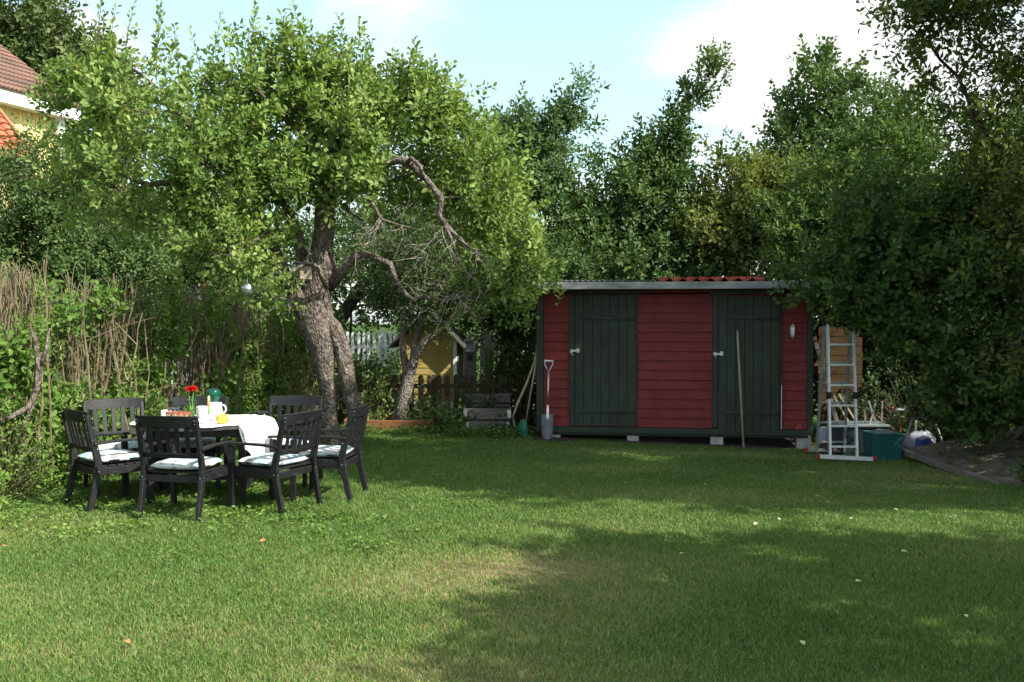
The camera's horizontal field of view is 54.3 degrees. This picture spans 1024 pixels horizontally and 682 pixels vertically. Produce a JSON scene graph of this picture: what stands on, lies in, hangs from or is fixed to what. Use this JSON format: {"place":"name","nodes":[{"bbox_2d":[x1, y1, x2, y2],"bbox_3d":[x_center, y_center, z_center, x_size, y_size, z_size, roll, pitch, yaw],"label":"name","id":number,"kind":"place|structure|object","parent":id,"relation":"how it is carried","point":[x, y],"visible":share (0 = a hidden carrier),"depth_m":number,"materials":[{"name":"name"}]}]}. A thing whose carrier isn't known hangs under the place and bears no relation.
{"place":"outdoors","nodes":[
{"label":"outdoors","id":0,"kind":"place"},
{"bbox_2d":[0,45,80,166],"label":"yellow house","id":1,"kind":"structure","parent":0,"point":[17,75],"depth_m":30.88,"materials":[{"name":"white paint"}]},
{"bbox_2d":[0,108,102,391],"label":"orange roofed house","id":2,"kind":"structure","parent":0,"point":[5,122],"depth_m":22.73,"materials":[{"name":"yellow painted wood"},{"name":"orange roof tile"},{"name":"white painted wood"}]},
{"bbox_2d":[106,184,197,366],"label":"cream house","id":3,"kind":"structure","parent":0,"point":[141,229],"depth_m":33.91,"materials":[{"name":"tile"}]},
{"bbox_2d":[188,247,197,390],"bbox_3d":[-5.941,-0.238,18.599,0.200,3.050,0.200,0,1,0],"label":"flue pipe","id":4,"kind":"object","parent":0,"point":[196,321],"visible":0.02,"depth_m":18.54,"materials":[{"name":"metal"}]},
{"bbox_2d":[170,282,218,399],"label":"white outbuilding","id":5,"kind":"structure","parent":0,"point":[184,346],"depth_m":20.71,"materials":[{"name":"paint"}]},
{"bbox_2d":[0,324,1023,681],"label":"lawn ground","id":6,"kind":"structure","parent":0,"point":[580,438],"depth_m":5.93,"materials":[{"name":"green plant"}]},
{"bbox_2d":[0,391,68,502],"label":"currant shrub","id":7,"kind":"object","parent":6,"relation":"on","point":[5,474],"visible":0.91,"depth_m":9.28,"materials":[{"name":"green plant"}]},
{"bbox_2d":[26,414,118,485],"bbox_3d":[-4.758,1.063,10.619,1.227,0.950,1.891,0,1,0],"label":"currant shrub","id":8,"kind":"object","parent":6,"relation":"on","point":[65,460],"visible":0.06,"depth_m":10.00,"materials":[{"name":"green plant"}]},
{"bbox_2d":[0,0,170,184],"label":"oak tree","id":9,"kind":"object","parent":6,"relation":"on","point":[30,38],"visible":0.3,"depth_m":38.96,"materials":[{"name":"green plant"}]},
{"bbox_2d":[60,408,155,512],"bbox_3d":[-3.638,1.043,8.959,0.646,0.897,0.624,-1,2,-44],"label":"garden chair","id":10,"kind":"object","parent":6,"relation":"on","point":[70,417],"visible":0.81,"depth_m":8.82,"materials":[{"name":"black paint"}]},
{"bbox_2d":[78,449,139,462],"bbox_3d":[-3.600,1.035,8.995,0.480,0.078,0.450,1,2,43],"label":"seat cushion","id":11,"kind":"object","parent":10,"relation":"on","point":[116,455],"visible":0.89,"depth_m":8.88,"materials":[{"name":"fabric"}]},
{"bbox_2d":[82,398,159,495],"bbox_3d":[-3.829,1.028,9.749,0.624,0.897,0.646,-1,2,-34],"label":"garden chair","id":12,"kind":"object","parent":6,"relation":"on","point":[112,404],"visible":0.41,"depth_m":9.95,"materials":[{"name":"black paint"}]},
{"bbox_2d":[98,441,145,450],"bbox_3d":[-3.800,1.022,9.705,0.480,0.078,0.450,-1,1,-32],"label":"seat cushion","id":13,"kind":"object","parent":12,"relation":"on","point":[132,445],"visible":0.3,"depth_m":9.55,"materials":[{"name":"fabric"}]},
{"bbox_2d":[0,432,293,504],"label":"ground ivy","id":14,"kind":"object","parent":6,"relation":"on","point":[64,477],"visible":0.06,"depth_m":9.69,"materials":[{"name":"green plant"}]},
{"bbox_2d":[0,113,297,332],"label":"elder shrub","id":15,"kind":"object","parent":6,"relation":"on","point":[92,254],"visible":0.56,"depth_m":15.98,"materials":[{"name":"green plant"}]},
{"bbox_2d":[0,248,367,492],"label":"stem hedge","id":16,"kind":"object","parent":6,"relation":"on","point":[235,363],"visible":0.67,"depth_m":11.29,"materials":[{"name":"green plant"}]},
{"bbox_2d":[135,415,235,522],"bbox_3d":[-2.812,1.062,8.574,0.624,0.897,0.646,0,1,13],"label":"garden chair","id":17,"kind":"object","parent":6,"relation":"on","point":[186,423],"visible":0.85,"depth_m":8.35,"materials":[{"name":"black paint"}]},
{"bbox_2d":[150,457,223,469],"bbox_3d":[-2.800,1.054,8.626,0.480,0.078,0.450,0,1,11],"label":"seat cushion","id":18,"kind":"object","parent":17,"relation":"on","point":[180,464],"visible":0.77,"depth_m":8.46,"materials":[{"name":"fabric"}]},
{"bbox_2d":[131,425,252,503],"bbox_3d":[-2.930,1.125,9.447,1.228,0.728,1.228,0,1,-10],"label":"garden table","id":19,"kind":"object","parent":6,"relation":"on","point":[244,483],"visible":0.27,"depth_m":9.09,"materials":[{"name":"black paint"}]},
{"bbox_2d":[129,414,277,455],"bbox_3d":[-2.900,0.942,9.428,1.350,0.434,1.234,0,1,0],"label":"tablecloth","id":20,"kind":"object","parent":19,"relation":"on","point":[256,428],"visible":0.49,"depth_m":9.16,"materials":[{"name":"white fabric"}]},
{"bbox_2d":[161,410,170,415],"bbox_3d":[-3.297,0.703,9.518,0.100,0.085,0.100,0,1,0],"label":"white cup","id":21,"kind":"object","parent":20,"relation":"on","point":[163,412],"visible":0.27,"depth_m":9.48,"materials":[{"name":"white ceramic"}]},
{"bbox_2d":[167,407,179,411],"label":"purple flowers","id":22,"kind":"object","parent":20,"relation":"on","point":[173,409],"visible":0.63,"depth_m":9.36,"materials":[{"name":"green plant"}]},
{"bbox_2d":[165,411,191,416],"bbox_3d":[-3.091,0.703,9.267,0.254,0.098,0.149,0,1,0],"label":"wicker basket","id":23,"kind":"object","parent":20,"relation":"on","point":[178,413],"visible":0.59,"depth_m":9.21,"materials":[{"name":"orange wicker"}]},
{"bbox_2d":[182,405,197,416],"bbox_3d":[-2.982,0.668,9.265,0.125,0.165,0.118,0,1,11],"label":"glass vase","id":24,"kind":"object","parent":20,"relation":"on","point":[192,411],"visible":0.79,"depth_m":9.26,"materials":[{"name":"green glass"}]},
{"bbox_2d":[183,385,200,413],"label":"red flower","id":25,"kind":"object","parent":20,"relation":"on","point":[192,388],"visible":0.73,"depth_m":9.75,"materials":[{"name":"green plant"}]},
{"bbox_2d":[196,406,207,419],"bbox_3d":[-2.901,0.681,9.367,0.124,0.135,0.124,0,1,0],"label":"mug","id":26,"kind":"object","parent":20,"relation":"on","point":[201,411],"visible":0.71,"depth_m":9.32,"materials":[{"name":"white ceramic"}]},
{"bbox_2d":[205,396,211,422],"bbox_3d":[-2.784,0.627,9.166,0.060,0.252,0.058,0,1,0],"label":"candle","id":27,"kind":"object","parent":20,"relation":"on","point":[208,406],"visible":1,"depth_m":9.16,"materials":[{"name":"wax"}]},
{"bbox_2d":[206,389,221,401],"bbox_3d":[-2.902,0.603,9.716,0.150,0.275,0.150,0,1,0],"label":"glass vase","id":28,"kind":"object","parent":20,"relation":"on","point":[214,395],"visible":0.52,"depth_m":9.66,"materials":[{"name":"teal glass"}]},
{"bbox_2d":[210,402,226,419],"bbox_3d":[-2.798,0.664,9.447,0.131,0.165,0.152,1,1,24],"label":"white pitcher","id":29,"kind":"object","parent":20,"relation":"on","point":[215,409],"visible":0.74,"depth_m":9.39,"materials":[{"name":"white ceramic"}]},
{"bbox_2d":[216,414,234,423],"bbox_3d":[-2.601,0.710,9.119,0.205,0.089,0.117,0,1,-1],"label":"yellow gourd","id":30,"kind":"object","parent":20,"relation":"on","point":[222,418],"visible":1,"depth_m":9.08,"materials":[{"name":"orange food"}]},
{"bbox_2d":[159,396,227,489],"bbox_3d":[-3.196,1.026,10.058,0.624,0.897,0.646,0,1,-7],"label":"garden chair","id":31,"kind":"object","parent":6,"relation":"on","point":[217,451],"visible":0.36,"depth_m":10.26,"materials":[{"name":"black paint"}]},
{"bbox_2d":[171,437,215,447],"bbox_3d":[-3.190,1.020,10.005,0.480,0.078,0.450,0,1,-8],"label":"seat cushion","id":32,"kind":"object","parent":31,"relation":"on","point":[207,441],"visible":0.38,"depth_m":9.85,"materials":[{"name":"fabric"}]},
{"bbox_2d":[0,480,470,570],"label":"clover weeds","id":33,"kind":"object","parent":6,"relation":"on","point":[79,505],"visible":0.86,"depth_m":8.46,"materials":[{"name":"green plant"}]},
{"bbox_2d":[226,409,323,516],"bbox_3d":[-2.082,1.064,8.883,0.646,0.897,0.624,1,1,25],"label":"garden chair","id":34,"kind":"object","parent":6,"relation":"on","point":[273,474],"visible":0.89,"depth_m":8.73,"materials":[{"name":"black paint"}]},
{"bbox_2d":[237,452,307,466],"bbox_3d":[-2.130,1.056,8.906,0.450,0.078,0.480,1,1,28],"label":"seat cushion","id":35,"kind":"object","parent":34,"relation":"on","point":[265,459],"visible":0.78,"depth_m":8.78,"materials":[{"name":"fabric"}]},
{"bbox_2d":[249,348,317,435],"bbox_3d":[-3.238,0.748,14.278,1.012,1.303,0.986,0,1,0],"label":"goldenrod","id":36,"kind":"object","parent":6,"relation":"on","point":[297,387],"visible":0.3,"depth_m":14.17,"materials":[{"name":"green plant"}]},
{"bbox_2d":[21,0,567,451],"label":"apple tree","id":37,"kind":"object","parent":6,"relation":"on","point":[359,115],"visible":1,"depth_m":11.61,"materials":[{"name":"green plant"}]},
{"bbox_2d":[241,269,253,294],"bbox_3d":[-2.965,-0.717,11.187,0.144,0.412,0.144,0,1,0],"label":"mirror ball","id":38,"kind":"object","parent":37,"relation":"hanging from","point":[248,289],"visible":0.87,"depth_m":11.14,"materials":[{"name":"grey metal"}]},
{"bbox_2d":[297,262,314,279],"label":"bird house","id":39,"kind":"structure","parent":37,"relation":"attached to","point":[307,276],"depth_m":11.81,"materials":[{"name":"brown wood"}]},
{"bbox_2d":[268,395,322,487],"bbox_3d":[-2.294,1.028,10.198,0.624,0.897,0.646,0,1,7],"label":"garden chair","id":40,"kind":"object","parent":6,"relation":"on","point":[296,401],"visible":0.27,"depth_m":10.45,"materials":[{"name":"black paint"}]},
{"bbox_2d":[282,438,308,446],"bbox_3d":[-2.300,1.022,10.145,0.480,0.078,0.450,0,1,7],"label":"seat cushion","id":41,"kind":"object","parent":40,"relation":"on","point":[283,443],"visible":0.09,"depth_m":9.95,"materials":[{"name":"fabric"}]},
{"bbox_2d":[225,258,369,408],"bbox_3d":[-3.461,0.070,16.058,2.532,3.049,1.770,-1,1,-31],"label":"lilac bush","id":42,"kind":"object","parent":6,"relation":"on","point":[334,315],"visible":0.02,"depth_m":16.03,"materials":[{"name":"green plant"}]},
{"bbox_2d":[142,108,495,387],"bbox_3d":[-3.675,-2.014,20.321,8.308,6.912,4.907,0,1,0],"label":"ash tree","id":43,"kind":"object","parent":6,"relation":"on","point":[350,305],"visible":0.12,"depth_m":20.00,"materials":[{"name":"green plant"}]},
{"bbox_2d":[290,403,369,502],"bbox_3d":[-1.708,1.051,9.469,0.646,0.897,0.624,0,1,7],"label":"garden chair","id":44,"kind":"object","parent":6,"relation":"on","point":[343,461],"visible":0.66,"depth_m":9.24,"materials":[{"name":"black paint"}]},
{"bbox_2d":[298,445,353,456],"bbox_3d":[-1.760,1.044,9.476,0.450,0.078,0.480,0,1,3],"label":"seat cushion","id":45,"kind":"object","parent":44,"relation":"on","point":[328,450],"visible":0.66,"depth_m":9.28,"materials":[{"name":"fabric"}]},
{"bbox_2d":[316,335,433,418],"bbox_3d":[-2.374,0.783,16.634,2.147,1.825,1.558,0,1,0],"label":"currant bush","id":46,"kind":"object","parent":6,"relation":"on","point":[360,369],"visible":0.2,"depth_m":16.52,"materials":[{"name":"green plant"}]},
{"bbox_2d":[344,415,439,430],"bbox_3d":[-1.820,1.268,15.392,1.430,0.190,0.750,0,1,0],"label":"raised bed","id":47,"kind":"object","parent":6,"relation":"on","point":[387,423],"visible":0.17,"depth_m":15.02,"materials":[{"name":"orange wood"}]},
{"bbox_2d":[341,369,396,419],"bbox_3d":[-2.134,0.905,15.288,0.986,0.973,0.769,0,1,0],"label":"tomato plant","id":48,"kind":"object","parent":47,"relation":"on","point":[377,404],"visible":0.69,"depth_m":15.25,"materials":[{"name":"green plant"}]},
{"bbox_2d":[401,404,423,419],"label":"herb plant","id":49,"kind":"object","parent":47,"relation":"on","point":[410,416],"visible":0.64,"depth_m":15.16,"materials":[{"name":"green plant"}]},
{"bbox_2d":[405,384,451,419],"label":"pepper plant","id":50,"kind":"object","parent":47,"relation":"on","point":[427,405],"visible":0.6,"depth_m":15.26,"materials":[{"name":"green plant"}]},
{"bbox_2d":[299,331,533,408],"bbox_3d":[-1.355,0.549,18.476,5.970,1.482,0.141,0,1,0],"label":"picket fence","id":51,"kind":"object","parent":6,"relation":"on","point":[382,341],"visible":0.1,"depth_m":18.40,"materials":[{"name":"white paint"}]},
{"bbox_2d":[389,308,466,408],"bbox_3d":[-1.388,0.322,17.365,1.260,1.785,1.350,0,1,4],"label":"playhouse","id":52,"kind":"object","parent":6,"relation":"on","point":[441,359],"visible":0.48,"depth_m":16.90,"materials":[{"name":"yellow paint"}]},
{"bbox_2d":[332,194,535,419],"bbox_3d":[-1.129,-0.559,15.086,3.228,3.907,2.653,0,1,8],"label":"lichen tree","id":53,"kind":"object","parent":6,"relation":"on","point":[409,367],"visible":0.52,"depth_m":15.12,"materials":[{"name":"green plant"}]},
{"bbox_2d":[338,374,532,422],"bbox_3d":[-1.232,0.938,16.084,3.125,0.811,0.141,0,1,0],"label":"picket fence","id":54,"kind":"object","parent":6,"relation":"on","point":[433,385],"visible":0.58,"depth_m":16.01,"materials":[{"name":"brown wood"}]},
{"bbox_2d":[340,423,536,439],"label":"edge weeds","id":55,"kind":"object","parent":6,"relation":"on","point":[492,428],"visible":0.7,"depth_m":14.51,"materials":[{"name":"green plant"}]},
{"bbox_2d":[418,398,472,430],"bbox_3d":[-1.005,1.132,15.045,0.770,0.550,0.770,1,2,41],"label":"squash plant","id":56,"kind":"object","parent":6,"relation":"on","point":[443,418],"visible":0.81,"depth_m":14.91,"materials":[{"name":"green plant"}]},
{"bbox_2d":[464,339,475,403],"bbox_3d":[-0.723,0.643,17.199,0.205,1.350,0.090,0,1,6],"label":"box post","id":57,"kind":"object","parent":6,"relation":"on","point":[469,359],"visible":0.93,"depth_m":17.18,"materials":[{"name":"grey wood"}]},
{"bbox_2d":[57,202,883,392],"bbox_3d":[-1.526,-1.033,24.277,22.819,5.489,2.899,0,1,-2],"label":"hedge","id":58,"kind":"object","parent":6,"relation":"on","point":[397,331],"visible":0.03,"depth_m":24.01,"materials":[{"name":"green plant"}]},
{"bbox_2d":[444,371,501,421],"bbox_3d":[-0.626,0.923,15.785,0.943,0.895,0.622,0,1,0],"label":"vine plant","id":59,"kind":"object","parent":6,"relation":"on","point":[471,399],"visible":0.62,"depth_m":15.74,"materials":[{"name":"green plant"}]},
{"bbox_2d":[463,393,510,431],"bbox_3d":[-0.379,1.097,15.400,0.720,0.518,0.780,0,1,-1],"label":"bench","id":60,"kind":"object","parent":6,"relation":"on","point":[486,413],"visible":0.82,"depth_m":15.02,"materials":[{"name":"grey wood"}]},
{"bbox_2d":[485,334,490,391],"bbox_3d":[-0.393,0.615,16.418,0.100,1.460,0.100,0,1,0],"label":"fence post","id":61,"kind":"object","parent":6,"relation":"on","point":[487,339],"visible":0.36,"depth_m":16.36,"materials":[{"name":"grey wood"}]},
{"bbox_2d":[472,405,510,430],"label":"nasturtium plant","id":62,"kind":"object","parent":6,"relation":"on","point":[494,417],"visible":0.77,"depth_m":14.98,"materials":[{"name":"green plant"}]},
{"bbox_2d":[462,331,535,423],"bbox_3d":[0.168,0.704,16.184,1.498,1.718,1.833,-1,2,-38],"label":"raspberry bush","id":63,"kind":"object","parent":6,"relation":"on","point":[493,359],"visible":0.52,"depth_m":16.12,"materials":[{"name":"green plant"}]},
{"bbox_2d":[371,212,631,422],"bbox_3d":[-0.190,-0.404,17.499,4.563,3.836,3.295,0,1,0],"label":"hawthorn","id":64,"kind":"object","parent":6,"relation":"on","point":[513,334],"visible":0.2,"depth_m":17.33,"materials":[{"name":"green plant"}]},
{"bbox_2d":[418,61,617,403],"bbox_3d":[0.019,-1.945,18.781,3.870,6.698,3.447,0,1,0],"label":"plum tree","id":65,"kind":"object","parent":6,"relation":"on","point":[548,144],"visible":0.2,"depth_m":18.63,"materials":[{"name":"light green leaf"},{"name":"dark bark"}]},
{"bbox_2d":[511,351,535,431],"bbox_3d":[0.212,0.543,14.592,0.473,1.587,0.080,0,1,-14],"label":"scythe handle","id":66,"kind":"object","parent":6,"relation":"on","point":[520,397],"visible":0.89,"depth_m":14.59,"materials":[{"name":"brown wood"}]},
{"bbox_2d":[519,360,535,436],"bbox_3d":[0.256,0.730,14.595,0.323,1.412,0.051,0,1,-12],"label":"shovel","id":67,"kind":"object","parent":6,"relation":"on","point":[523,424],"visible":0.69,"depth_m":14.58,"materials":[{"name":"green plastic"}]},
{"bbox_2d":[532,37,753,280],"bbox_3d":[2.242,-2.255,18.937,4.492,7.385,3.767,0,1,0],"label":"pear tree","id":68,"kind":"object","parent":6,"relation":"on","point":[652,178],"visible":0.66,"depth_m":18.77,"materials":[{"name":"green plant"}]},
{"bbox_2d":[667,126,848,279],"bbox_3d":[4.734,-1.331,18.469,3.708,5.451,2.582,0,1,14],"label":"cherry tree","id":69,"kind":"object","parent":6,"relation":"on","point":[733,205],"visible":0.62,"depth_m":18.27,"materials":[{"name":"green plant"}]},
{"bbox_2d":[818,443,837,454],"bbox_3d":[4.332,1.467,13.638,0.303,0.180,0.254,0,1,0],"label":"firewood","id":70,"kind":"object","parent":6,"relation":"on","point":[825,447],"visible":0.58,"depth_m":13.55,"materials":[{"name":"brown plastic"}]},
{"bbox_2d":[803,325,876,460],"bbox_3d":[4.280,0.656,13.148,0.760,1.744,0.836,0,1,0],"label":"step ladder","id":71,"kind":"object","parent":6,"relation":"on","point":[829,403],"visible":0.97,"depth_m":12.98,"materials":[{"name":"metal"}]},
{"bbox_2d":[751,33,955,325],"bbox_3d":[7.626,-2.792,22.356,4.228,8.296,4.267,1,2,35],"label":"maple tree","id":72,"kind":"object","parent":6,"relation":"on","point":[811,119],"visible":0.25,"depth_m":21.82,"materials":[{"name":"green plant"}]},
{"bbox_2d":[861,430,903,460],"bbox_3d":[4.884,1.382,13.164,0.425,0.370,0.364,0,1,-3],"label":"teal crate","id":73,"kind":"object","parent":6,"relation":"on","point":[884,446],"visible":0.8,"depth_m":13.01,"materials":[{"name":"plastic"}]},
{"bbox_2d":[869,429,897,432],"bbox_3d":[4.884,1.209,13.160,0.380,0.084,0.300,0,1,0],"label":"grey cloth","id":74,"kind":"object","parent":73,"relation":"in","point":[881,431],"visible":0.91,"depth_m":13.13,"materials":[{"name":"grey fabric"}]},
{"bbox_2d":[744,59,1023,426],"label":"lime tree","id":75,"kind":"object","parent":6,"relation":"on","point":[895,139],"visible":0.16,"depth_m":16.38,"materials":[{"name":"green plant"}]},
{"bbox_2d":[760,118,1023,463],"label":"hazel shrub","id":76,"kind":"object","parent":6,"relation":"on","point":[903,243],"visible":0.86,"depth_m":12.01,"materials":[{"name":"green plant"}]},
{"bbox_2d":[769,185,1023,436],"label":"dark hedge","id":77,"kind":"object","parent":6,"relation":"on","point":[867,345],"visible":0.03,"depth_m":15.61,"materials":[{"name":"green plant"}]},
{"bbox_2d":[814,355,1023,442],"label":"nettle plant","id":78,"kind":"object","parent":6,"relation":"on","point":[880,395],"visible":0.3,"depth_m":14.54,"materials":[{"name":"green plant"}]},
{"bbox_2d":[856,0,1023,404],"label":"cherry tree","id":79,"kind":"object","parent":6,"relation":"on","point":[1001,67],"visible":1,"depth_m":11.19,"materials":[{"name":"green plant"}]},
{"bbox_2d":[901,425,1023,488],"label":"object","id":80,"kind":"object","parent":6,"relation":"on","point":[951,456],"visible":0.84,"depth_m":12.03,"materials":[{"name":"grey wood"}]},
{"bbox_2d":[1002,459,1023,487],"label":"fern plant","id":81,"kind":"object","parent":6,"relation":"on","point":[1020,469],"visible":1,"depth_m":10.26,"materials":[{"name":"green plant"}]},
{"bbox_2d":[4,0,1023,323],"label":"sky","id":82,"kind":"structure","parent":0,"point":[641,48],"materials":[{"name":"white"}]},
{"bbox_2d":[531,423,815,452],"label":"ground","id":83,"kind":"structure","parent":0,"point":[772,443],"depth_m":14.60,"materials":[{"name":"brown soil"}]},
{"bbox_2d":[541,360,553,438],"bbox_3d":[0.519,0.848,14.432,0.180,1.155,0.053,1,-6,0],"label":"spade","id":84,"kind":"object","parent":83,"relation":"on","point":[547,424],"visible":1,"depth_m":14.41,"materials":[{"name":"metal"}]},
{"bbox_2d":[532,276,813,448],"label":"garden shed","id":85,"kind":"structure","parent":83,"relation":"on","point":[633,360],"depth_m":14.35,"materials":[{"name":"red wood"}]},
{"bbox_2d":[570,295,635,425],"bbox_3d":[1.310,0.282,14.447,0.951,1.904,0.079,0,1,7],"label":"door","id":86,"kind":"structure","parent":85,"relation":"in","point":[605,325],"depth_m":14.45,"materials":[{"name":"green paint"}]},
{"bbox_2d":[713,296,779,431],"bbox_3d":[3.328,0.332,14.186,0.926,1.934,0.079,0,1,7],"label":"door","id":87,"kind":"structure","parent":85,"relation":"in","point":[756,320],"depth_m":14.19,"materials":[{"name":"green paint"}]},
{"bbox_2d":[790,322,794,339],"bbox_3d":[3.955,-0.138,14.081,0.068,0.250,0.099,0,1,7],"label":"wall lantern","id":88,"kind":"object","parent":85,"relation":"attached to","point":[792,330],"depth_m":14.04,"materials":[{"name":"glass"}]},
{"bbox_2d":[813,357,824,373],"bbox_3d":[4.510,0.335,14.611,0.073,0.266,0.701,1,1,27],"label":"timber block","id":89,"kind":"object","parent":85,"relation":"attached to","point":[816,368],"depth_m":14.32,"materials":[{"name":"brown wood"}]},
{"bbox_2d":[813,336,838,420],"bbox_3d":[4.473,0.641,14.168,0.062,1.416,0.479,-1,2,-44],"label":"timber plank","id":90,"kind":"object","parent":85,"relation":"attached to","point":[818,354],"visible":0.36,"depth_m":14.19,"materials":[{"name":"grey wood"}]},
{"bbox_2d":[736,331,744,448],"bbox_3d":[3.216,0.694,14.052,0.037,1.678,0.267,0,1,-11],"label":"broom handle","id":91,"kind":"object","parent":83,"relation":"on","point":[740,393],"visible":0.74,"depth_m":14.04,"materials":[{"name":"brown wood"}]},
{"bbox_2d":[815,426,827,444],"bbox_3d":[4.419,1.364,14.085,0.276,0.366,0.247,0,1,0],"label":"clear bag","id":92,"kind":"object","parent":83,"relation":"on","point":[823,433],"visible":0.27,"depth_m":14.00,"materials":[{"name":"clear plastic"}]},
{"bbox_2d":[818,327,862,426],"bbox_3d":[4.838,0.623,14.734,0.629,1.660,0.061,0,1,7],"label":"board panel","id":93,"kind":"object","parent":83,"relation":"on","point":[837,373],"visible":0.53,"depth_m":14.70,"materials":[{"name":"brown wood"}]},
{"bbox_2d":[826,421,889,455],"bbox_3d":[4.744,1.341,13.733,0.740,0.432,0.520,0,1,3],"label":"table","id":94,"kind":"object","parent":83,"relation":"on","point":[836,433],"visible":0.56,"depth_m":13.52,"materials":[{"name":"plastic"}]},
{"bbox_2d":[832,393,848,420],"bbox_3d":[4.691,1.044,14.077,0.031,0.592,0.412,-1,2,-39],"label":"timber lath","id":95,"kind":"object","parent":94,"relation":"on","point":[836,400],"visible":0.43,"depth_m":14.14,"materials":[{"name":"brown wood"}]},
{"bbox_2d":[838,393,853,418],"bbox_3d":[4.785,1.006,14.126,0.026,0.509,0.399,-1,2,-37],"label":"timber lath","id":96,"kind":"object","parent":94,"relation":"on","point":[850,412],"visible":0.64,"depth_m":14.14,"materials":[{"name":"brown wood"}]},
{"bbox_2d":[863,401,865,423],"bbox_3d":[4.815,0.972,13.625,0.038,0.316,0.015,0,1,0],"label":"white stick","id":97,"kind":"object","parent":94,"relation":"on","point":[864,402],"visible":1,"depth_m":13.62,"materials":[{"name":"grey wood"}]},
{"bbox_2d":[868,400,875,421],"bbox_3d":[4.950,0.968,13.725,0.120,0.302,0.016,0,1,0],"label":"white stick","id":98,"kind":"object","parent":94,"relation":"on","point":[870,406],"visible":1,"depth_m":13.72,"materials":[{"name":"wood"}]},
{"bbox_2d":[869,404,876,423],"bbox_3d":[4.920,1.002,13.626,0.103,0.287,0.016,0,1,0],"label":"white stick","id":99,"kind":"object","parent":94,"relation":"on","point":[872,414],"visible":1,"depth_m":13.62,"materials":[{"name":"wood"}]},
{"bbox_2d":[880,401,882,422],"bbox_3d":[5.085,0.974,13.725,0.033,0.306,0.015,0,1,0],"label":"white stick","id":100,"kind":"object","parent":94,"relation":"on","point":[881,421],"visible":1,"depth_m":13.72,"materials":[{"name":"grey wood"}]},
{"bbox_2d":[891,406,906,432],"bbox_3d":[5.221,1.210,13.480,0.215,0.711,0.044,0,1,0],"label":"sprinkler stake","id":101,"kind":"object","parent":83,"relation":"on","point":[899,409],"visible":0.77,"depth_m":13.46,"materials":[{"name":"red plastic"}]},
{"bbox_2d":[903,430,935,448],"bbox_3d":[5.439,1.373,13.326,0.413,0.390,0.337,0,1,0],"label":"plastic sack","id":102,"kind":"object","parent":83,"relation":"on","point":[917,438],"visible":0.53,"depth_m":13.24,"materials":[{"name":"white plastic"}]},
{"bbox_2d":[902,417,942,447],"bbox_3d":[5.576,1.300,13.532,0.514,0.536,0.415,0,1,-12],"label":"folding trestle","id":103,"kind":"object","parent":83,"relation":"on","point":[911,422],"visible":0.3,"depth_m":13.50,"materials":[{"name":"metal"}]}
]}

